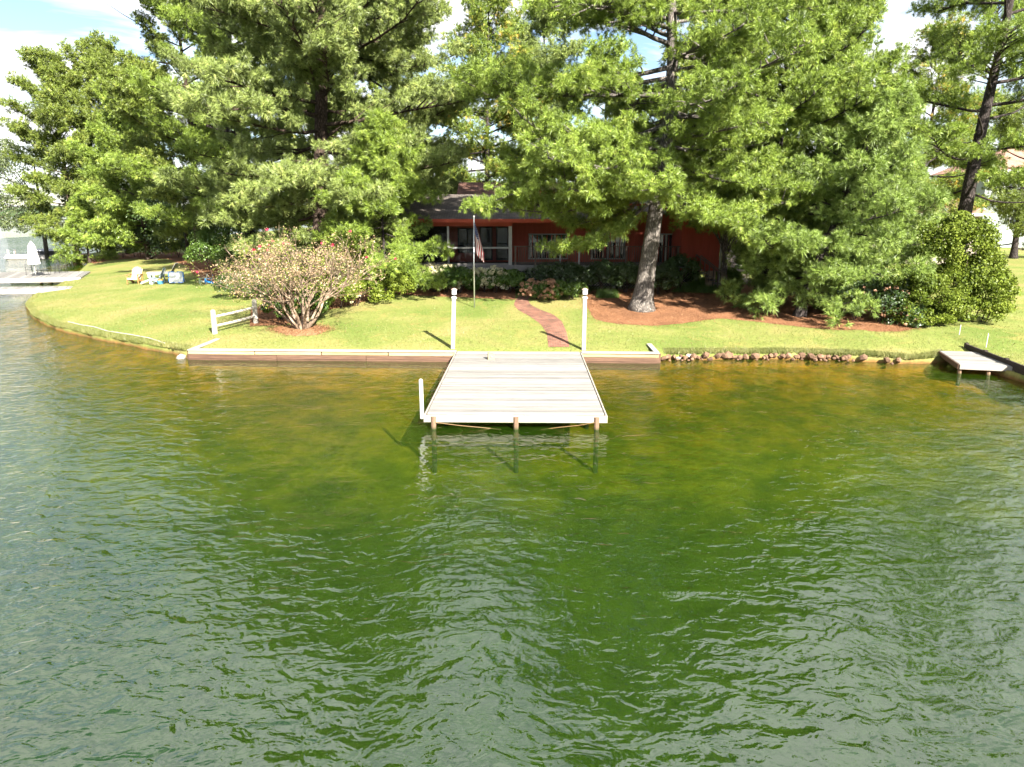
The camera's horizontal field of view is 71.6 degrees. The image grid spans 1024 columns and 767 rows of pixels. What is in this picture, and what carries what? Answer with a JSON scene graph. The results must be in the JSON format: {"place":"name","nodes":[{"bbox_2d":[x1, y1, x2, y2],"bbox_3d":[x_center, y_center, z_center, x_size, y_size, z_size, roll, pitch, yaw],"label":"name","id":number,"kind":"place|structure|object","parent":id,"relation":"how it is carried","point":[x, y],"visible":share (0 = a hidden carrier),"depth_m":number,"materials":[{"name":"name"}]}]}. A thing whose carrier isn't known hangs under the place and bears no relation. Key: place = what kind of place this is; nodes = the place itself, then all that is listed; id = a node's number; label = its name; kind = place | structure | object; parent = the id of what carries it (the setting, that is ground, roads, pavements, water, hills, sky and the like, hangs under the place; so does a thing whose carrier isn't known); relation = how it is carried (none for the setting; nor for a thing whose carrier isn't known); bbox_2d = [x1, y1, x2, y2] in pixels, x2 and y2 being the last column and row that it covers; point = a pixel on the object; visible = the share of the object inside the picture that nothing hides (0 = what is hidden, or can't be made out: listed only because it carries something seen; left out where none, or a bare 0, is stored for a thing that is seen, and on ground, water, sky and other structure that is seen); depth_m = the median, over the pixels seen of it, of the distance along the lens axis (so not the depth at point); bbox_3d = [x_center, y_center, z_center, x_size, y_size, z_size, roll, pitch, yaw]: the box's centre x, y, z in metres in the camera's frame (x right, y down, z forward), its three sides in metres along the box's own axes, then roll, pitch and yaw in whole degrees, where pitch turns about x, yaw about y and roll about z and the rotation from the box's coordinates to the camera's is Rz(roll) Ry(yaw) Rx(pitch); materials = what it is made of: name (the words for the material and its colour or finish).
{"place":"outdoors","nodes":[
{"label":"outdoors","id":0,"kind":"place"},
{"bbox_2d":[0,205,94,216],"bbox_3d":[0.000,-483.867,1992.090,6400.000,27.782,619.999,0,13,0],"label":"shore hills","id":1,"kind":"structure","parent":0,"point":[20,211],"depth_m":1702.92,"materials":[{"name":"green plant"}]},
{"bbox_2d":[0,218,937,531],"bbox_3d":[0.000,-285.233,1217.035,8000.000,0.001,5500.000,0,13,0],"label":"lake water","id":2,"kind":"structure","parent":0,"point":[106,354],"depth_m":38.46,"materials":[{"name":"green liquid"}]},
{"bbox_2d":[4,248,65,259],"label":"pontoon boat","id":3,"kind":"object","parent":2,"relation":"on","point":[40,253],"visible":0.6,"depth_m":91.36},
{"bbox_2d":[0,286,72,294],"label":"neighbour dock","id":4,"kind":"object","parent":2,"relation":"in","point":[22,290],"visible":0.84,"depth_m":50.16,"materials":[{"name":"grey wood"}]},
{"bbox_2d":[0,271,89,285],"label":"neighbour dock","id":5,"kind":"object","parent":2,"relation":"in","point":[19,277],"visible":0.82,"depth_m":59.85,"materials":[{"name":"grey wood"}]},
{"bbox_2d":[27,241,39,275],"bbox_3d":[-40.685,-10.637,60.286,0.881,2.944,0.904,0,13,0],"label":"parasol","id":6,"kind":"object","parent":5,"relation":"on","point":[32,257],"visible":1,"depth_m":60.02,"materials":[{"name":"fabric"}]},
{"bbox_2d":[50,259,59,273],"bbox_3d":[-40.484,-10.361,62.828,0.548,1.225,0.581,5,14,19],"label":"iron chair","id":7,"kind":"object","parent":5,"relation":"on","point":[55,267],"visible":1,"depth_m":62.93,"materials":[{"name":"black metal"}]},
{"bbox_2d":[59,257,67,272],"bbox_3d":[-40.131,-10.579,63.417,0.548,1.375,0.581,-4,14,-15],"label":"iron chair","id":8,"kind":"object","parent":5,"relation":"on","point":[63,265],"visible":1,"depth_m":63.58,"materials":[{"name":"black metal"}]},
{"bbox_2d":[419,351,607,472],"bbox_3d":[0.115,0.783,23.851,5.090,3.980,9.215,0,13,1],"label":"dock","id":9,"kind":"object","parent":2,"relation":"in","point":[516,388],"visible":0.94,"depth_m":21.53,"materials":[{"name":"grey wood"}]},
{"bbox_2d":[487,352,494,359],"bbox_3d":[-0.784,-1.038,26.548,0.249,0.267,0.230,-2,14,-8],"label":"mooring block","id":10,"kind":"object","parent":9,"relation":"on","point":[490,356],"depth_m":26.48,"materials":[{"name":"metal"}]},
{"bbox_2d":[0,225,1023,766],"bbox_3d":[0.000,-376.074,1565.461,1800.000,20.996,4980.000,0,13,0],"label":"ground","id":11,"kind":"structure","parent":0,"point":[806,561],"depth_m":16.06,"materials":[{"name":"green plant"}]},
{"bbox_2d":[0,136,51,258],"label":"leafy tree","id":12,"kind":"object","parent":11,"relation":"on","point":[7,198],"visible":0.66,"depth_m":86.90,"materials":[{"name":"green plant"}]},
{"bbox_2d":[0,44,127,254],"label":"pine tree","id":13,"kind":"object","parent":11,"relation":"on","point":[52,111],"visible":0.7,"depth_m":81.26,"materials":[{"name":"green plant"}]},
{"bbox_2d":[50,194,120,267],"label":"pine tree","id":14,"kind":"object","parent":11,"relation":"on","point":[80,211],"visible":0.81,"depth_m":79.21,"materials":[{"name":"green plant"}]},
{"bbox_2d":[43,29,154,253],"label":"pine tree","id":15,"kind":"object","parent":11,"relation":"on","point":[87,46],"visible":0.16,"depth_m":82.83,"materials":[{"name":"green plant"}]},
{"bbox_2d":[68,321,164,342],"bbox_3d":[-18.665,-2.443,33.226,9.998,0.068,0.241,10,17,36],"label":"edging pipe","id":16,"kind":"object","parent":11,"relation":"on","point":[112,331],"visible":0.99,"depth_m":33.15,"materials":[{"name":"white paint"}]},
{"bbox_2d":[64,69,191,259],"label":"pine tree","id":17,"kind":"object","parent":11,"relation":"on","point":[115,228],"visible":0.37,"depth_m":71.76,"materials":[{"name":"green plant"}]},
{"bbox_2d":[125,267,143,283],"bbox_3d":[-26.553,-7.616,49.998,0.918,1.155,1.041,-1,13,-3],"label":"adirondack chair","id":18,"kind":"object","parent":11,"relation":"on","point":[134,275],"visible":0.96,"depth_m":50.21,"materials":[{"name":"white wood"}]},
{"bbox_2d":[87,252,225,280],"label":"mulch bed","id":19,"kind":"object","parent":11,"relation":"on","point":[161,255],"visible":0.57,"depth_m":66.94,"materials":[{"name":"brown soil"}]},
{"bbox_2d":[98,220,162,257],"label":"evergreen shrub","id":20,"kind":"object","parent":19,"relation":"on","point":[106,248],"visible":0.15,"depth_m":81.80,"materials":[{"name":"green plant"}]},
{"bbox_2d":[78,0,259,259],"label":"pine tree","id":21,"kind":"object","parent":19,"relation":"on","point":[126,96],"visible":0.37,"depth_m":62.20,"materials":[{"name":"green plant"}]},
{"bbox_2d":[124,217,226,258],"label":"evergreen shrub","id":22,"kind":"object","parent":19,"relation":"on","point":[142,237],"visible":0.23,"depth_m":75.69,"materials":[{"name":"green plant"}]},
{"bbox_2d":[125,166,227,259],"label":"leafy tree","id":23,"kind":"object","parent":19,"relation":"on","point":[151,202],"visible":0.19,"depth_m":70.46,"materials":[{"name":"green plant"}]},
{"bbox_2d":[183,225,253,269],"bbox_3d":[-22.388,-10.297,54.250,5.306,3.648,3.592,0,13,0],"label":"evergreen shrub","id":24,"kind":"object","parent":19,"relation":"on","point":[205,243],"visible":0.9,"depth_m":53.74,"materials":[{"name":"green plant"}]},
{"bbox_2d":[149,267,167,283],"bbox_3d":[-24.331,-7.415,48.780,1.004,1.114,0.886,-1,14,-6],"label":"adirondack chair","id":25,"kind":"object","parent":11,"relation":"on","point":[161,275],"visible":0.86,"depth_m":48.68,"materials":[{"name":"white paint"}]},
{"bbox_2d":[157,278,163,283],"bbox_3d":[-23.974,-6.974,48.413,0.500,0.360,0.488,0,13,0],"label":"bucket","id":26,"kind":"object","parent":11,"relation":"on","point":[160,281],"visible":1,"depth_m":48.28,"materials":[{"name":"blue plastic"}]},
{"bbox_2d":[146,263,177,277],"bbox_3d":[-26.027,-8.444,52.900,2.106,1.056,0.720,-2,14,-8],"label":"wooden lounger","id":27,"kind":"object","parent":11,"relation":"on","point":[159,272],"visible":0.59,"depth_m":52.65,"materials":[{"name":"grey wood"}]},
{"bbox_2d":[168,271,185,282],"bbox_3d":[-22.549,-7.159,47.900,1.060,0.820,0.476,1,13,3],"label":"game board","id":28,"kind":"object","parent":11,"relation":"on","point":[176,277],"visible":0.99,"depth_m":47.67,"materials":[{"name":"white paint"}]},
{"bbox_2d":[176,354,185,360],"bbox_3d":[-13.406,-1.058,28.755,0.365,0.299,0.283,-10,17,-37],"label":"rock","id":29,"kind":"object","parent":11,"relation":"on","point":[180,357],"visible":1,"depth_m":28.68,"materials":[{"name":"grey stone"}]},
{"bbox_2d":[97,0,339,267],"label":"pine tree","id":30,"kind":"object","parent":11,"relation":"on","point":[206,148],"visible":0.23,"depth_m":52.17,"materials":[{"name":"green plant"}]},
{"bbox_2d":[164,77,272,250],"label":"pine tree","id":31,"kind":"object","parent":11,"relation":"on","point":[169,144],"visible":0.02,"depth_m":80.73,"materials":[{"name":"green plant"}]},
{"bbox_2d":[210,299,257,333],"bbox_3d":[-12.475,-2.993,31.979,0.224,1.402,2.437,8,16,30],"label":"split rail fence","id":32,"kind":"object","parent":11,"relation":"on","point":[214,324],"visible":0.88,"depth_m":31.84,"materials":[{"name":"white paint"}]},
{"bbox_2d":[211,260,288,298],"bbox_3d":[-14.814,-5.832,40.283,4.410,2.279,2.820,0,13,0],"label":"evergreen shrub","id":33,"kind":"object","parent":11,"relation":"on","point":[219,282],"visible":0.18,"depth_m":39.84,"materials":[{"name":"green plant"}]},
{"bbox_2d":[274,325,323,335],"bbox_3d":[-9.504,-2.389,31.748,2.439,0.170,2.172,0,13,0],"label":"mulch bed","id":34,"kind":"object","parent":11,"relation":"on","point":[288,328],"visible":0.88,"depth_m":31.42,"materials":[{"name":"brown wood"}]},
{"bbox_2d":[179,223,401,329],"bbox_3d":[-10.253,-4.641,31.129,10.574,4.829,7.184,0,13,0],"label":"crape myrtle","id":35,"kind":"object","parent":34,"relation":"on","point":[271,276],"visible":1,"depth_m":30.93,"materials":[{"name":"beige plant"}]},
{"bbox_2d":[258,70,359,229],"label":"pine tree","id":36,"kind":"object","parent":11,"relation":"on","point":[306,224],"visible":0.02,"depth_m":74.48,"materials":[{"name":"green plant"}]},
{"bbox_2d":[187,338,456,367],"bbox_3d":[-7.548,-1.205,29.210,10.898,0.895,2.050,1,13,2],"label":"timber bulkhead","id":37,"kind":"object","parent":11,"relation":"on","point":[198,355],"visible":0.84,"depth_m":28.25,"materials":[{"name":"brown wood"}]},
{"bbox_2d":[152,0,500,284],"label":"pine tree","id":38,"kind":"object","parent":11,"relation":"on","point":[279,33],"visible":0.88,"depth_m":38.94,"materials":[{"name":"green plant"}]},
{"bbox_2d":[250,283,514,325],"bbox_3d":[-5.736,-4.839,39.944,12.167,0.824,18.673,4,14,18],"label":"mulch bed","id":39,"kind":"object","parent":11,"relation":"on","point":[466,292],"visible":0.33,"depth_m":39.18,"materials":[{"name":"brown soil"}]},
{"bbox_2d":[258,284,333,319],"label":"hydrangea","id":40,"kind":"object","parent":39,"relation":"on","point":[278,306],"visible":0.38,"depth_m":33.28,"materials":[{"name":"green plant"}]},
{"bbox_2d":[305,270,417,307],"bbox_3d":[-7.760,-4.838,36.846,6.381,1.969,2.251,-10,16,-35],"label":"hydrangea","id":41,"kind":"object","parent":39,"relation":"on","point":[392,284],"visible":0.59,"depth_m":36.85,"materials":[{"name":"green plant"}]},
{"bbox_2d":[310,105,455,292],"bbox_3d":[-7.048,-9.383,38.474,7.575,10.392,7.831,0,13,0],"label":"pine tree","id":42,"kind":"object","parent":39,"relation":"on","point":[387,127],"visible":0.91,"depth_m":38.10,"materials":[{"name":"green plant"}]},
{"bbox_2d":[418,262,475,292],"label":"hydrangea","id":43,"kind":"object","parent":39,"relation":"on","point":[455,274],"visible":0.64,"depth_m":39.58,"materials":[{"name":"green plant"}]},
{"bbox_2d":[464,265,525,292],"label":"hydrangea","id":44,"kind":"object","parent":39,"relation":"on","point":[492,276],"visible":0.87,"depth_m":39.80,"materials":[{"name":"green plant"}]},
{"bbox_2d":[291,0,501,271],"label":"pine tree","id":45,"kind":"object","parent":11,"relation":"on","point":[393,84],"visible":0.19,"depth_m":45.85,"materials":[{"name":"green plant"}]},
{"bbox_2d":[358,46,435,162],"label":"pine tree","id":46,"kind":"object","parent":11,"relation":"on","point":[374,86],"visible":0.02,"depth_m":71.66,"materials":[{"name":"green plant"}]},
{"bbox_2d":[451,288,456,348],"bbox_3d":[-2.348,-2.592,28.508,0.260,2.466,0.260,2,13,-1],"label":"lamp post","id":47,"kind":"object","parent":11,"relation":"on","point":[453,298],"visible":1,"depth_m":28.43,"materials":[{"name":"white paint"}]},
{"bbox_2d":[473,216,474,307],"bbox_3d":[-1.902,-6.140,35.914,0.119,4.600,0.105,0,13,0],"label":"flagpole","id":48,"kind":"object","parent":11,"relation":"on","point":[473,264],"visible":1,"depth_m":35.96,"materials":[{"name":"metal"}]},
{"bbox_2d":[474,221,483,261],"bbox_3d":[-1.646,-7.089,35.615,0.459,2.155,0.265,0,13,0],"label":"flag","id":49,"kind":"object","parent":48,"relation":"attached to","point":[479,252],"visible":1,"depth_m":35.64,"materials":[{"name":"fabric"}]},
{"bbox_2d":[410,0,555,193],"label":"pine tree","id":50,"kind":"object","parent":11,"relation":"on","point":[484,33],"visible":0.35,"depth_m":57.42,"materials":[{"name":"green plant"}]},
{"bbox_2d":[24,280,941,358],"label":"bank grass","id":51,"kind":"structure","parent":11,"relation":"on","point":[148,341],"depth_m":28.85,"materials":[{"name":"green plant"}]},
{"bbox_2d":[102,252,929,344],"bbox_3d":[-21.709,-8.203,54.656,93.149,1.460,30.935,10,17,36],"label":"pine straw","id":52,"kind":"object","parent":11,"relation":"on","point":[322,328],"visible":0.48,"depth_m":34.69,"materials":[{"name":"brown plant"}]},
{"bbox_2d":[27,265,1023,370],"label":"grass","id":53,"kind":"structure","parent":11,"relation":"on","point":[93,289],"depth_m":31.97,"materials":[{"name":"green plant"}]},
{"bbox_2d":[477,0,596,181],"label":"pine tree","id":54,"kind":"object","parent":11,"relation":"on","point":[542,56],"visible":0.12,"depth_m":74.59,"materials":[{"name":"green plant"}]},
{"bbox_2d":[518,278,588,299],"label":"hydrangea","id":55,"kind":"object","parent":11,"relation":"on","point":[534,288],"visible":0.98,"depth_m":37.95,"materials":[{"name":"brown plant"}]},
{"bbox_2d":[523,261,596,290],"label":"clipped bush","id":56,"kind":"object","parent":11,"relation":"on","point":[577,272],"visible":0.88,"depth_m":39.49,"materials":[{"name":"green plant"}]},
{"bbox_2d":[400,182,727,288],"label":"lake house","id":57,"kind":"structure","parent":11,"relation":"on","point":[508,240],"depth_m":41.50,"materials":[{"name":"red wood"}]},
{"bbox_2d":[528,234,567,258],"bbox_3d":[2.243,-8.455,43.805,2.471,1.554,0.080,0,13,0],"label":"window","id":58,"kind":"structure","parent":57,"relation":"in","point":[540,236],"depth_m":43.73,"materials":[{"name":"black glass"}]},
{"bbox_2d":[591,227,624,258],"bbox_3d":[5.932,-8.660,43.756,2.100,1.982,0.080,0,13,0],"label":"window","id":59,"kind":"structure","parent":57,"relation":"in","point":[622,242],"depth_m":43.84,"materials":[{"name":"black glass"}]},
{"bbox_2d":[658,234,671,261],"bbox_3d":[9.487,-8.336,43.833,1.278,1.798,0.080,0,13,0],"label":"window","id":60,"kind":"structure","parent":57,"relation":"in","point":[665,236],"depth_m":43.78,"materials":[{"name":"black glass"}]},
{"bbox_2d":[582,288,587,350],"bbox_3d":[2.879,-2.545,28.259,0.260,2.496,0.260,0,13,0],"label":"post","id":61,"kind":"object","parent":11,"relation":"on","point":[584,307],"visible":1,"depth_m":28.18,"materials":[{"name":"white paint"}]},
{"bbox_2d":[544,31,648,175],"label":"pine tree","id":62,"kind":"object","parent":11,"relation":"on","point":[618,45],"visible":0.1,"depth_m":68.12,"materials":[{"name":"green plant"}]},
{"bbox_2d":[273,166,950,231],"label":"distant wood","id":63,"kind":"object","parent":11,"relation":"on","point":[503,181],"depth_m":108.94,"materials":[{"name":"green plant"}]},
{"bbox_2d":[580,343,660,369],"bbox_3d":[4.267,-1.041,28.522,3.162,0.895,1.556,1,13,2],"label":"timber bulkhead","id":64,"kind":"object","parent":11,"relation":"on","point":[641,361],"visible":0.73,"depth_m":27.80,"materials":[{"name":"brown wood"}]},
{"bbox_2d":[632,44,760,177],"bbox_3d":[15.968,-22.180,67.487,15.241,19.990,13.257,0,13,0],"label":"pine tree","id":65,"kind":"object","parent":11,"relation":"on","point":[684,62],"depth_m":63.85,"materials":[{"name":"green plant"}]},
{"bbox_2d":[659,85,799,255],"bbox_3d":[16.275,-16.664,57.222,13.784,14.306,13.568,0,13,0],"label":"pine tree","id":66,"kind":"object","parent":11,"relation":"on","point":[681,164],"visible":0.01,"depth_m":55.97,"materials":[{"name":"green plant"}]},
{"bbox_2d":[733,258,757,270],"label":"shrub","id":67,"kind":"object","parent":11,"relation":"on","point":[737,265],"visible":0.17,"depth_m":51.11,"materials":[{"name":"green plant"}]},
{"bbox_2d":[587,283,912,330],"bbox_3d":[11.909,-4.351,38.023,16.184,0.848,14.246,0,13,0],"label":"mulch bed","id":68,"kind":"object","parent":11,"relation":"on","point":[788,320],"visible":0.48,"depth_m":34.89,"materials":[{"name":"brown soil"}]},
{"bbox_2d":[587,258,621,288],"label":"clipped bush","id":69,"kind":"object","parent":68,"relation":"on","point":[602,268],"visible":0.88,"depth_m":39.69,"materials":[{"name":"green plant"}]},
{"bbox_2d":[610,261,638,292],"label":"clipped bush","id":70,"kind":"object","parent":68,"relation":"on","point":[627,269],"visible":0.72,"depth_m":39.39,"materials":[{"name":"green plant"}]},
{"bbox_2d":[443,0,848,312],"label":"pine tree","id":71,"kind":"object","parent":68,"relation":"on","point":[612,180],"visible":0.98,"depth_m":31.39,"materials":[{"name":"green plant"}]},
{"bbox_2d":[654,264,682,294],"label":"clipped bush","id":72,"kind":"object","parent":68,"relation":"on","point":[662,270],"visible":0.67,"depth_m":38.74,"materials":[{"name":"green plant"}]},
{"bbox_2d":[595,276,742,298],"bbox_3d":[10.105,-5.503,40.992,12.108,0.618,5.909,-11,17,-39],"label":"ground cover","id":73,"kind":"object","parent":68,"relation":"on","point":[699,285],"visible":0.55,"depth_m":40.30,"materials":[{"name":"green plant"}]},
{"bbox_2d":[660,253,702,289],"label":"clipped bush","id":74,"kind":"object","parent":68,"relation":"on","point":[680,260],"visible":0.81,"depth_m":40.23,"materials":[{"name":"green plant"}]},
{"bbox_2d":[688,185,743,285],"bbox_3d":[12.194,-8.764,41.009,4.331,6.711,3.128,0,13,0],"label":"leafy tree","id":75,"kind":"object","parent":68,"relation":"on","point":[724,244],"visible":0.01,"depth_m":40.91,"materials":[{"name":"brown plant"}]},
{"bbox_2d":[715,266,742,282],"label":"shrub","id":76,"kind":"object","parent":68,"relation":"on","point":[735,274],"visible":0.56,"depth_m":42.40,"materials":[{"name":"green plant"}]},
{"bbox_2d":[652,0,914,292],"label":"pine tree","id":77,"kind":"object","parent":68,"relation":"on","point":[812,91],"visible":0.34,"depth_m":33.21,"materials":[{"name":"green plant"}]},
{"bbox_2d":[751,255,822,287],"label":"hydrangea","id":78,"kind":"object","parent":68,"relation":"on","point":[791,268],"visible":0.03,"depth_m":41.27,"materials":[{"name":"brown plant"}]},
{"bbox_2d":[715,76,937,328],"bbox_3d":[14.719,-8.400,33.454,9.328,11.060,9.004,0,13,0],"label":"pine tree","id":79,"kind":"object","parent":68,"relation":"on","point":[871,175],"visible":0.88,"depth_m":32.14,"materials":[{"name":"green plant"}]},
{"bbox_2d":[827,268,928,327],"bbox_3d":[16.857,-3.981,32.696,4.247,2.688,3.216,0,13,0],"label":"hydrangea","id":80,"kind":"object","parent":68,"relation":"on","point":[870,286],"visible":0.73,"depth_m":32.13,"materials":[{"name":"green plant"}]},
{"bbox_2d":[805,139,953,296],"bbox_3d":[19.204,-8.338,37.108,7.796,8.335,7.066,0,13,0],"label":"pine tree","id":81,"kind":"object","parent":68,"relation":"on","point":[936,200],"visible":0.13,"depth_m":35.11,"materials":[{"name":"green plant"}]},
{"bbox_2d":[661,351,900,364],"bbox_3d":[10.547,-1.053,28.232,9.361,0.378,1.066,1,13,4],"label":"stone edging","id":82,"kind":"object","parent":11,"relation":"on","point":[727,355],"visible":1,"depth_m":28.34,"materials":[{"name":"stone"}]},
{"bbox_2d":[752,15,923,273],"bbox_3d":[19.089,-15.533,44.775,10.291,18.125,10.634,0,13,0],"label":"pine tree","id":83,"kind":"object","parent":11,"relation":"on","point":[875,55],"visible":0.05,"depth_m":42.55,"materials":[{"name":"green plant"}]},
{"bbox_2d":[771,199,996,263],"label":"neighbour house","id":84,"kind":"structure","parent":11,"relation":"on","point":[978,212],"depth_m":58.19,"materials":[{"name":"beige"}]},
{"bbox_2d":[881,264,972,325],"bbox_3d":[18.761,-3.997,32.250,3.897,2.941,2.555,0,13,0],"label":"evergreen shrub","id":85,"kind":"object","parent":11,"relation":"on","point":[922,290],"visible":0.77,"depth_m":31.64,"materials":[{"name":"green plant"}]},
{"bbox_2d":[876,7,1009,214],"bbox_3d":[35.152,-20.709,60.353,13.536,20.616,12.402,0,13,0],"label":"pine tree","id":86,"kind":"object","parent":11,"relation":"on","point":[950,178],"visible":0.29,"depth_m":58.18,"materials":[{"name":"green plant"}]},
{"bbox_2d":[876,0,1023,254],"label":"pine tree","id":87,"kind":"object","parent":11,"relation":"on","point":[1002,37],"visible":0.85,"depth_m":43.35,"materials":[{"name":"green plant"}]},
{"bbox_2d":[911,210,1021,322],"bbox_3d":[20.870,-5.313,32.645,4.676,5.215,3.166,0,13,0],"label":"evergreen shrub","id":88,"kind":"object","parent":11,"relation":"on","point":[959,232],"visible":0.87,"depth_m":32.00,"materials":[{"name":"green plant"}]},
{"bbox_2d":[938,351,1012,388],"bbox_3d":[17.627,-0.640,26.854,2.143,1.951,2.900,4,14,16],"label":"dock","id":89,"kind":"object","parent":11,"relation":"on","point":[959,360],"visible":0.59,"depth_m":26.00,"materials":[{"name":"grey wood"}]},
{"bbox_2d":[930,65,1023,258],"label":"pine tree","id":90,"kind":"object","parent":11,"relation":"on","point":[1012,193],"visible":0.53,"depth_m":62.39,"materials":[{"name":"green plant"}]},
{"bbox_2d":[932,149,1023,246],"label":"neighbour house","id":91,"kind":"structure","parent":11,"relation":"on","point":[1007,237],"depth_m":82.25,"materials":[{"name":"beige"}]},
{"bbox_2d":[952,114,1023,166],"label":"pine tree","id":92,"kind":"object","parent":11,"relation":"on","point":[988,130],"visible":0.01,"depth_m":99.11,"materials":[{"name":"green plant"}]},
{"bbox_2d":[964,343,1023,374],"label":"neighbour retaining wall","id":93,"kind":"structure","parent":11,"relation":"on","point":[1018,368],"depth_m":26.28,"materials":[{"name":"grey wood"}]},
{"bbox_2d":[0,0,1023,237],"label":"sky","id":94,"kind":"structure","parent":0,"point":[30,22],"materials":[{"name":"white"}]},
{"bbox_2d":[514,295,568,346],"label":"brick path","id":95,"kind":"structure","parent":0,"point":[550,321],"depth_m":33.06,"materials":[{"name":"brick"}]},
{"bbox_2d":[727,251,748,281],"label":"stone path","id":96,"kind":"structure","parent":0,"point":[733,266],"depth_m":59.10,"materials":[{"name":"grey stone"}]}
]}

